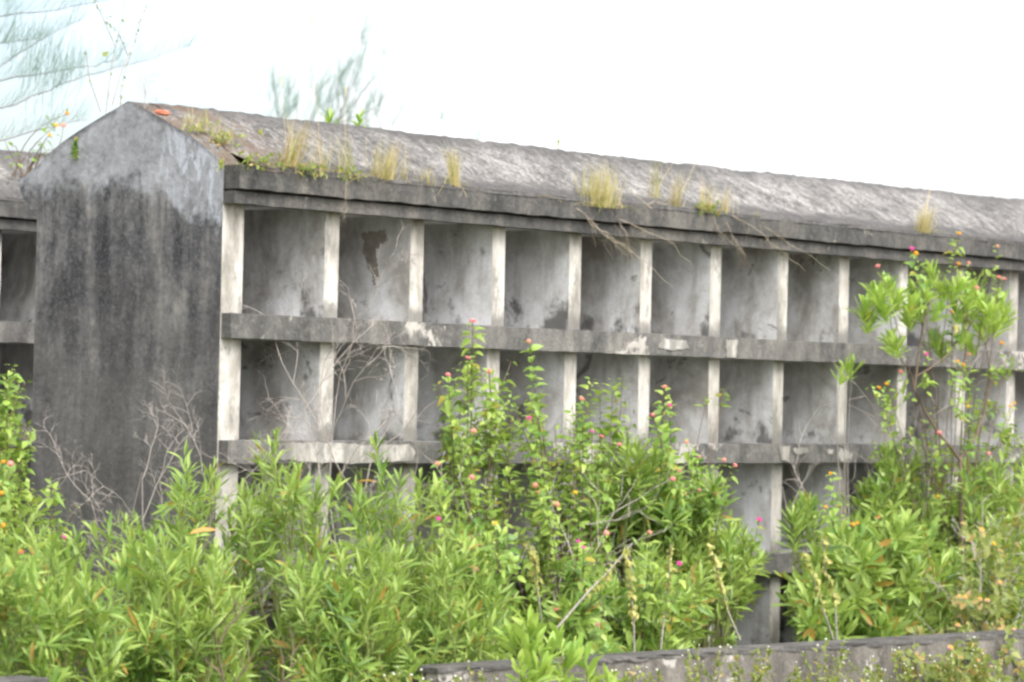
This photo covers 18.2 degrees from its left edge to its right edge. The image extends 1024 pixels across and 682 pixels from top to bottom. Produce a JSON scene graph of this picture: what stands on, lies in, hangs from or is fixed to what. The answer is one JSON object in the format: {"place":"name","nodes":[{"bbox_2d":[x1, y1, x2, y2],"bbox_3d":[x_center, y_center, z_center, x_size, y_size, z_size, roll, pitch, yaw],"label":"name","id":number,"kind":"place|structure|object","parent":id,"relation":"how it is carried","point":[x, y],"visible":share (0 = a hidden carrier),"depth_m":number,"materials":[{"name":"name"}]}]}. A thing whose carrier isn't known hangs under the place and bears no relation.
{"place":"outdoors","nodes":[
{"label":"outdoors","id":0,"kind":"place"},
{"bbox_2d":[0,0,1023,198],"label":"sky","id":1,"kind":"structure","parent":0,"point":[866,91],"materials":[{"name":"white"}]},
{"bbox_3d":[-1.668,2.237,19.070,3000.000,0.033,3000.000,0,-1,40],"label":"ground","id":2,"kind":"structure","parent":0,"visible":0},
{"bbox_2d":[0,150,46,655],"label":"niche block","id":3,"kind":"structure","parent":2,"relation":"on","point":[18,228],"depth_m":23.58,"materials":[{"name":"concrete"}]},
{"bbox_2d":[4,108,69,177],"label":"lantana bush","id":4,"kind":"object","parent":3,"relation":"on","point":[34,159],"visible":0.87,"depth_m":23.00,"materials":[{"name":"green plant"}]},
{"bbox_2d":[0,675,48,681],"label":"concrete kerb","id":5,"kind":"structure","parent":2,"relation":"on","point":[19,678],"depth_m":14.30,"materials":[{"name":"grey concrete"}]},
{"bbox_2d":[0,364,57,668],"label":"lantana bush","id":6,"kind":"object","parent":2,"relation":"on","point":[9,500],"visible":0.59,"depth_m":18.50,"materials":[{"name":"green plant"}]},
{"bbox_2d":[0,477,85,650],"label":"lantana bush","id":7,"kind":"object","parent":2,"relation":"on","point":[57,499],"visible":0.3,"depth_m":17.33,"materials":[{"name":"green plant"}]},
{"bbox_2d":[0,499,88,681],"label":"narrow leaved shrub","id":8,"kind":"object","parent":2,"relation":"on","point":[50,551],"visible":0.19,"depth_m":15.91,"materials":[{"name":"green plant"}]},
{"bbox_2d":[0,547,143,681],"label":"narrow leaved shrub","id":9,"kind":"object","parent":2,"relation":"on","point":[48,635],"visible":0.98,"depth_m":15.24,"materials":[{"name":"green plant"}]},
{"bbox_2d":[0,0,200,140],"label":"casuarina tree","id":10,"kind":"object","parent":2,"relation":"on","point":[48,71],"visible":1,"depth_m":24.83,"materials":[{"name":"green plant"}]},
{"bbox_2d":[56,510,200,681],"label":"narrow leaved shrub","id":11,"kind":"object","parent":2,"relation":"on","point":[130,532],"visible":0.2,"depth_m":16.69,"materials":[{"name":"green plant"}]},
{"bbox_2d":[102,523,268,681],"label":"narrow leaved shrub","id":12,"kind":"object","parent":2,"relation":"on","point":[163,660],"visible":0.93,"depth_m":16.03,"materials":[{"name":"green plant"}]},
{"bbox_2d":[25,364,348,638],"bbox_3d":[-1.882,1.156,17.931,1.669,2.072,1.954,1,-1,11],"label":"dead twig bush","id":13,"kind":"object","parent":2,"relation":"on","point":[167,487],"visible":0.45,"depth_m":17.73,"materials":[{"name":"grey plant"}]},
{"bbox_2d":[106,439,280,681],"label":"narrow leaved shrub","id":14,"kind":"object","parent":2,"relation":"on","point":[179,493],"visible":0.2,"depth_m":17.55,"materials":[{"name":"green plant"}]},
{"bbox_2d":[169,593,307,681],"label":"dead twig bush","id":15,"kind":"object","parent":2,"relation":"on","point":[220,671],"visible":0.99,"depth_m":15.98,"materials":[{"name":"plant"}]},
{"bbox_2d":[246,48,312,118],"bbox_3d":[-2.750,-0.451,37.763,0.826,6.030,0.648,2,-1,-18],"label":"casuarina tree","id":16,"kind":"object","parent":2,"relation":"on","point":[294,103],"visible":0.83,"depth_m":37.87,"materials":[{"name":"green plant"}]},
{"bbox_2d":[219,427,359,681],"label":"narrow leaved shrub","id":17,"kind":"object","parent":2,"relation":"on","point":[294,492],"visible":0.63,"depth_m":17.80,"materials":[{"name":"green plant"}]},
{"bbox_2d":[265,525,434,681],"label":"narrow leaved shrub","id":18,"kind":"object","parent":2,"relation":"on","point":[349,611],"visible":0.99,"depth_m":16.93,"materials":[{"name":"green plant"}]},
{"bbox_2d":[192,217,510,637],"bbox_3d":[-1.088,0.742,18.972,1.829,2.975,2.304,0,-1,40],"label":"dead twig bush","id":19,"kind":"object","parent":2,"relation":"on","point":[308,403],"visible":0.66,"depth_m":19.05,"materials":[{"name":"grey plant"}]},
{"bbox_2d":[289,0,415,129],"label":"casuarina tree","id":20,"kind":"object","parent":2,"relation":"on","point":[342,88],"visible":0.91,"depth_m":38.71,"materials":[{"name":"green plant"}]},
{"bbox_2d":[323,430,447,681],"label":"narrow leaved shrub","id":21,"kind":"object","parent":2,"relation":"on","point":[356,517],"visible":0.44,"depth_m":18.37,"materials":[{"name":"green plant"}]},
{"bbox_2d":[380,666,432,681],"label":"flowering weed","id":22,"kind":"object","parent":2,"relation":"on","point":[400,674],"visible":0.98,"depth_m":15.73,"materials":[{"name":"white plant"}]},
{"bbox_2d":[417,668,458,681],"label":"flowering weed","id":23,"kind":"object","parent":2,"relation":"on","point":[456,679],"visible":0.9,"depth_m":15.91,"materials":[{"name":"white plant"}]},
{"bbox_2d":[374,523,526,681],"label":"narrow leaved shrub","id":24,"kind":"object","parent":2,"relation":"on","point":[470,613],"visible":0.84,"depth_m":17.68,"materials":[{"name":"green plant"}]},
{"bbox_2d":[415,90,489,140],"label":"casuarina tree","id":25,"kind":"object","parent":2,"relation":"on","point":[441,116],"visible":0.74,"depth_m":40.07,"materials":[{"name":"green plant"}]},
{"bbox_2d":[408,471,525,663],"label":"narrow leaved shrub","id":26,"kind":"object","parent":2,"relation":"on","point":[459,530],"visible":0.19,"depth_m":18.33,"materials":[{"name":"green plant"}]},
{"bbox_2d":[413,319,538,610],"bbox_3d":[-0.250,1.066,19.408,0.726,2.382,1.662,1,-1,-5],"label":"lantana bush","id":27,"kind":"object","parent":2,"relation":"on","point":[468,478],"visible":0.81,"depth_m":19.21,"materials":[{"name":"green plant"}]},
{"bbox_2d":[459,660,497,681],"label":"flowering weed","id":28,"kind":"object","parent":2,"relation":"on","point":[480,678],"visible":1,"depth_m":16.17,"materials":[{"name":"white plant"}]},
{"bbox_2d":[19,101,1023,681],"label":"niche block","id":29,"kind":"structure","parent":2,"relation":"on","point":[163,251],"depth_m":20.94,"materials":[{"name":"concrete"}]},
{"bbox_2d":[68,136,79,158],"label":"plant","id":30,"kind":"object","parent":29,"relation":"attached to","point":[75,146],"visible":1,"depth_m":19.82,"materials":[{"name":"green plant"}]},
{"bbox_2d":[84,0,149,113],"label":"bare stem plant","id":31,"kind":"object","parent":29,"relation":"on","point":[104,54],"visible":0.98,"depth_m":19.77,"materials":[{"name":"grey plant"}]},
{"bbox_2d":[135,73,175,107],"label":"dry weed","id":32,"kind":"object","parent":29,"relation":"on","point":[146,89],"visible":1,"depth_m":19.47,"materials":[{"name":"white plant"}]},
{"bbox_2d":[155,109,169,115],"bbox_3d":[-2.105,-1.375,19.254,0.084,0.033,0.074,7,0,33],"label":"brick fragment","id":33,"kind":"object","parent":29,"relation":"on","point":[162,112],"visible":1,"depth_m":19.23,"materials":[{"name":"orange brick"}]},
{"bbox_2d":[167,104,229,132],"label":"grass tuft","id":34,"kind":"object","parent":29,"relation":"on","point":[198,128],"visible":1,"depth_m":19.27,"materials":[{"name":"plant"}]},
{"bbox_2d":[216,158,226,169],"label":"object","id":35,"kind":"object","parent":29,"relation":"attached to","point":[220,162],"visible":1,"depth_m":18.90,"materials":[{"name":"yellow plant"}]},
{"bbox_2d":[204,121,246,147],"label":"grass tuft","id":36,"kind":"object","parent":29,"relation":"on","point":[228,136],"visible":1,"depth_m":19.26,"materials":[{"name":"plant"}]},
{"bbox_2d":[213,150,276,170],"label":"grass tuft","id":37,"kind":"object","parent":29,"relation":"on","point":[263,159],"visible":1,"depth_m":18.99,"materials":[{"name":"plant"}]},
{"bbox_2d":[226,77,321,170],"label":"grass tuft","id":38,"kind":"object","parent":29,"relation":"on","point":[293,158],"visible":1,"depth_m":19.22,"materials":[{"name":"plant"}]},
{"bbox_2d":[275,156,334,178],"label":"grass tuft","id":39,"kind":"object","parent":29,"relation":"on","point":[322,173],"visible":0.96,"depth_m":19.34,"materials":[{"name":"plant"}]},
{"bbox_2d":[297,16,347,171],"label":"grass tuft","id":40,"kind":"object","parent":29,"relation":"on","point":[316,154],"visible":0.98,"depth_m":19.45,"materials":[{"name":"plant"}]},
{"bbox_2d":[323,107,339,123],"bbox_3d":[-1.200,-1.436,20.981,0.158,0.209,0.164,1,-1,15],"label":"ridge sprout","id":41,"kind":"object","parent":29,"relation":"on","point":[330,117],"visible":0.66,"depth_m":20.99,"materials":[{"name":"green plant"}]},
{"bbox_2d":[326,86,371,232],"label":"grass tuft","id":42,"kind":"object","parent":29,"relation":"on","point":[348,169],"visible":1,"depth_m":19.60,"materials":[{"name":"plant"}]},
{"bbox_2d":[351,109,369,125],"bbox_3d":[-1.009,-1.442,21.195,0.165,0.212,0.150,1,-1,20],"label":"ridge sprout","id":43,"kind":"object","parent":29,"relation":"on","point":[359,119],"visible":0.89,"depth_m":21.19,"materials":[{"name":"green plant"}]},
{"bbox_2d":[345,133,417,191],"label":"grass tuft","id":44,"kind":"object","parent":29,"relation":"on","point":[386,171],"visible":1,"depth_m":19.82,"materials":[{"name":"plant"}]},
{"bbox_2d":[392,147,413,181],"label":"grass tuft","id":45,"kind":"object","parent":29,"relation":"on","point":[404,169],"visible":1,"depth_m":19.99,"materials":[{"name":"plant"}]},
{"bbox_2d":[408,165,439,185],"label":"grass tuft","id":46,"kind":"object","parent":29,"relation":"on","point":[427,176],"visible":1,"depth_m":20.18,"materials":[{"name":"plant"}]},
{"bbox_2d":[434,140,470,194],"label":"grass tuft","id":47,"kind":"object","parent":29,"relation":"on","point":[454,179],"visible":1,"depth_m":20.37,"materials":[{"name":"plant"}]},
{"bbox_2d":[555,153,693,317],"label":"grass tuft","id":48,"kind":"object","parent":29,"relation":"on","point":[598,191],"visible":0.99,"depth_m":21.50,"materials":[{"name":"plant"}]},
{"bbox_2d":[643,150,685,198],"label":"grass tuft","id":49,"kind":"object","parent":29,"relation":"on","point":[654,188],"visible":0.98,"depth_m":22.20,"materials":[{"name":"plant"}]},
{"bbox_2d":[648,93,734,219],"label":"grass tuft","id":50,"kind":"object","parent":29,"relation":"on","point":[677,202],"visible":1,"depth_m":22.12,"materials":[{"name":"plant"}]},
{"bbox_2d":[691,173,749,272],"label":"grass tuft","id":51,"kind":"object","parent":29,"relation":"on","point":[711,206],"visible":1,"depth_m":22.40,"materials":[{"name":"plant"}]},
{"bbox_2d":[712,181,827,270],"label":"grass tuft","id":52,"kind":"object","parent":29,"relation":"on","point":[726,209],"visible":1,"depth_m":22.65,"materials":[{"name":"plant"}]},
{"bbox_2d":[903,139,943,233],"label":"grass tuft","id":53,"kind":"object","parent":29,"relation":"on","point":[921,227],"visible":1,"depth_m":24.50,"materials":[{"name":"plant"}]},
{"bbox_2d":[432,484,628,658],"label":"lantana bush","id":54,"kind":"object","parent":2,"relation":"on","point":[508,558],"visible":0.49,"depth_m":19.16,"materials":[{"name":"green plant"}]},
{"bbox_2d":[526,544,544,639],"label":"wilting plant","id":55,"kind":"object","parent":2,"relation":"on","point":[533,557],"visible":1,"depth_m":18.71,"materials":[{"name":"yellow plant"}]},
{"bbox_2d":[492,604,627,681],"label":"broad leaved sapling","id":56,"kind":"object","parent":2,"relation":"on","point":[572,652],"visible":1,"depth_m":16.58,"materials":[{"name":"green plant"}]},
{"bbox_2d":[417,406,703,656],"bbox_3d":[0.355,1.329,19.266,1.518,1.878,1.801,1,-1,18],"label":"dead twig bush","id":57,"kind":"object","parent":2,"relation":"on","point":[613,514],"visible":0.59,"depth_m":19.35,"materials":[{"name":"plant"}]},
{"bbox_2d":[505,339,635,633],"bbox_3d":[0.339,1.146,20.116,0.804,2.275,2.050,1,-1,10],"label":"lantana bush","id":58,"kind":"object","parent":2,"relation":"on","point":[578,463],"visible":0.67,"depth_m":20.17,"materials":[{"name":"green plant"}]},
{"bbox_2d":[609,666,640,681],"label":"flowering weed","id":59,"kind":"object","parent":2,"relation":"on","point":[614,672],"visible":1,"depth_m":17.16,"materials":[{"name":"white plant"}]},
{"bbox_2d":[624,554,639,651],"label":"wilting plant","id":60,"kind":"object","parent":2,"relation":"on","point":[634,614],"visible":0.99,"depth_m":18.75,"materials":[{"name":"yellow plant"}]},
{"bbox_2d":[563,430,704,601],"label":"narrow leaved shrub","id":61,"kind":"object","parent":2,"relation":"on","point":[639,469],"visible":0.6,"depth_m":20.50,"materials":[{"name":"green plant"}]},
{"bbox_2d":[559,530,714,654],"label":"lantana bush","id":62,"kind":"object","parent":2,"relation":"on","point":[603,643],"visible":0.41,"depth_m":19.09,"materials":[{"name":"green plant"}]},
{"bbox_2d":[544,535,734,654],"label":"narrow leaved shrub","id":63,"kind":"object","parent":2,"relation":"on","point":[577,621],"visible":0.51,"depth_m":19.25,"materials":[{"name":"green plant"}]},
{"bbox_2d":[637,666,697,681],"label":"flowering weed","id":64,"kind":"object","parent":2,"relation":"on","point":[642,674],"visible":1,"depth_m":17.12,"materials":[{"name":"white plant"}]},
{"bbox_2d":[658,544,677,648],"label":"wilting plant","id":65,"kind":"object","parent":2,"relation":"on","point":[668,584],"visible":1,"depth_m":19.11,"materials":[{"name":"yellow plant"}]},
{"bbox_2d":[626,385,765,647],"bbox_3d":[1.175,1.308,21.069,0.992,2.023,1.867,1,-1,-7],"label":"lantana bush","id":66,"kind":"object","parent":2,"relation":"on","point":[678,491],"visible":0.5,"depth_m":20.59,"materials":[{"name":"green plant"}]},
{"bbox_2d":[682,641,728,681],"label":"flowering weed","id":67,"kind":"object","parent":2,"relation":"on","point":[689,671],"visible":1,"depth_m":17.48,"materials":[{"name":"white plant"}]},
{"bbox_2d":[646,456,773,647],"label":"narrow leaved shrub","id":68,"kind":"object","parent":2,"relation":"on","point":[734,552],"visible":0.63,"depth_m":20.80,"materials":[{"name":"green plant"}]},
{"bbox_2d":[689,387,730,496],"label":"lantana bush","id":69,"kind":"object","parent":2,"relation":"on","point":[719,395],"visible":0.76,"depth_m":22.13,"materials":[{"name":"green plant"}]},
{"bbox_2d":[408,629,1023,681],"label":"wall","id":70,"kind":"structure","parent":2,"relation":"on","point":[670,665],"depth_m":19.06,"materials":[{"name":"concrete"}]},
{"bbox_2d":[706,543,740,639],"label":"wilting plant","id":71,"kind":"object","parent":2,"relation":"on","point":[721,587],"visible":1,"depth_m":19.57,"materials":[{"name":"yellow plant"}]},
{"bbox_2d":[727,646,768,681],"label":"flowering weed","id":72,"kind":"object","parent":2,"relation":"on","point":[753,675],"visible":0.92,"depth_m":18.02,"materials":[{"name":"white plant"}]},
{"bbox_2d":[762,646,816,681],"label":"flowering weed","id":73,"kind":"object","parent":2,"relation":"on","point":[794,674],"visible":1,"depth_m":18.14,"materials":[{"name":"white plant"}]},
{"bbox_2d":[770,489,830,642],"bbox_3d":[1.987,1.692,22.221,0.430,1.331,0.831,1,-1,27],"label":"tufted sapling","id":74,"kind":"object","parent":2,"relation":"on","point":[797,519],"visible":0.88,"depth_m":22.21,"materials":[{"name":"green plant"}]},
{"bbox_2d":[727,386,874,570],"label":"dead twig bush","id":75,"kind":"object","parent":2,"relation":"on","point":[792,464],"visible":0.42,"depth_m":23.01,"materials":[{"name":"grey plant"}]},
{"bbox_2d":[802,638,850,681],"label":"flowering weed","id":76,"kind":"object","parent":2,"relation":"on","point":[827,679],"visible":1,"depth_m":18.41,"materials":[{"name":"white plant"}]},
{"bbox_2d":[818,535,840,639],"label":"wilting plant","id":77,"kind":"object","parent":2,"relation":"on","point":[834,597],"visible":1,"depth_m":20.39,"materials":[{"name":"yellow plant"}]},
{"bbox_2d":[780,472,882,641],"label":"lantana bush","id":78,"kind":"object","parent":2,"relation":"on","point":[833,516],"visible":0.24,"depth_m":21.87,"materials":[{"name":"green plant"}]},
{"bbox_2d":[831,353,864,535],"bbox_3d":[2.370,1.224,22.772,0.211,2.302,0.470,1,-1,30],"label":"tufted sapling","id":79,"kind":"object","parent":2,"relation":"on","point":[848,367],"visible":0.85,"depth_m":22.78,"materials":[{"name":"green plant"}]},
{"bbox_2d":[842,655,885,681],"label":"flowering weed","id":80,"kind":"object","parent":2,"relation":"on","point":[879,678],"visible":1,"depth_m":18.80,"materials":[{"name":"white plant"}]},
{"bbox_2d":[770,504,963,641],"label":"narrow leaved shrub","id":81,"kind":"object","parent":2,"relation":"on","point":[895,567],"visible":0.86,"depth_m":21.26,"materials":[{"name":"green plant"}]},
{"bbox_2d":[861,663,902,681],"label":"flowering weed","id":82,"kind":"object","parent":2,"relation":"on","point":[878,668],"visible":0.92,"depth_m":19.00,"materials":[{"name":"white plant"}]},
{"bbox_2d":[834,441,958,634],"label":"narrow leaved shrub","id":83,"kind":"object","parent":2,"relation":"on","point":[869,502],"visible":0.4,"depth_m":23.36,"materials":[{"name":"green plant"}]},
{"bbox_2d":[890,647,922,681],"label":"flowering weed","id":84,"kind":"object","parent":2,"relation":"on","point":[908,676],"visible":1,"depth_m":19.00,"materials":[{"name":"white plant"}]},
{"bbox_2d":[821,275,1019,620],"bbox_3d":[2.662,0.939,23.785,1.527,2.923,2.048,2,-1,-26],"label":"dead twig bush","id":85,"kind":"object","parent":2,"relation":"on","point":[916,414],"visible":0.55,"depth_m":23.42,"materials":[{"name":"plant"}]},
{"bbox_2d":[845,258,1018,578],"bbox_3d":[3.002,0.890,23.016,0.711,3.007,2.442,0,-1,40],"label":"tall tufted shrub","id":86,"kind":"object","parent":2,"relation":"on","point":[891,340],"visible":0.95,"depth_m":23.06,"materials":[{"name":"green plant"}]},
{"bbox_2d":[863,231,1023,628],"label":"lantana bush","id":87,"kind":"object","parent":2,"relation":"on","point":[1003,439],"visible":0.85,"depth_m":23.35,"materials":[{"name":"green plant"}]},
{"bbox_2d":[926,648,982,681],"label":"flowering weed","id":88,"kind":"object","parent":2,"relation":"on","point":[950,675],"visible":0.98,"depth_m":19.61,"materials":[{"name":"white plant"}]},
{"bbox_2d":[895,662,1022,681],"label":"grass","id":89,"kind":"structure","parent":2,"relation":"on","point":[990,681],"depth_m":19.98,"materials":[{"name":"green plant"}]},
{"bbox_2d":[896,607,1023,681],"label":"lantana bush","id":90,"kind":"object","parent":2,"relation":"on","point":[960,654],"visible":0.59,"depth_m":20.14,"materials":[{"name":"green plant"}]},
{"bbox_2d":[922,494,1023,633],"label":"dead twig bush","id":91,"kind":"object","parent":2,"relation":"on","point":[980,575],"visible":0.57,"depth_m":21.95,"materials":[{"name":"plant"}]},
{"bbox_2d":[930,528,1023,631],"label":"narrow leaved shrub","id":92,"kind":"object","parent":2,"relation":"on","point":[954,554],"visible":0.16,"depth_m":22.80,"materials":[{"name":"green plant"}]},
{"bbox_2d":[933,497,1023,632],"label":"lantana bush","id":93,"kind":"object","parent":2,"relation":"on","point":[964,605],"visible":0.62,"depth_m":21.58,"materials":[{"name":"green plant"}]},
{"bbox_2d":[942,440,1023,585],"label":"narrow leaved shrub","id":94,"kind":"object","parent":2,"relation":"on","point":[1008,493],"visible":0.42,"depth_m":23.68,"materials":[{"name":"green plant"}]},
{"bbox_2d":[969,636,1006,681],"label":"flowering weed","id":95,"kind":"object","parent":2,"relation":"on","point":[981,677],"visible":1,"depth_m":19.62,"materials":[{"name":"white plant"}]},
{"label":"ground cover","id":96,"kind":"object","parent":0,"visible":0},
{"bbox_2d":[557,544,631,627],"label":"wilting plant","id":97,"kind":"object","parent":96,"relation":"on","point":[625,552],"visible":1,"depth_m":18.47,"materials":[{"name":"yellow plant"}]},
{"bbox_2d":[801,552,833,639],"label":"wilting plant","id":98,"kind":"object","parent":96,"relation":"on","point":[811,570],"visible":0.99,"depth_m":20.19,"materials":[{"name":"yellow plant"}]}
]}

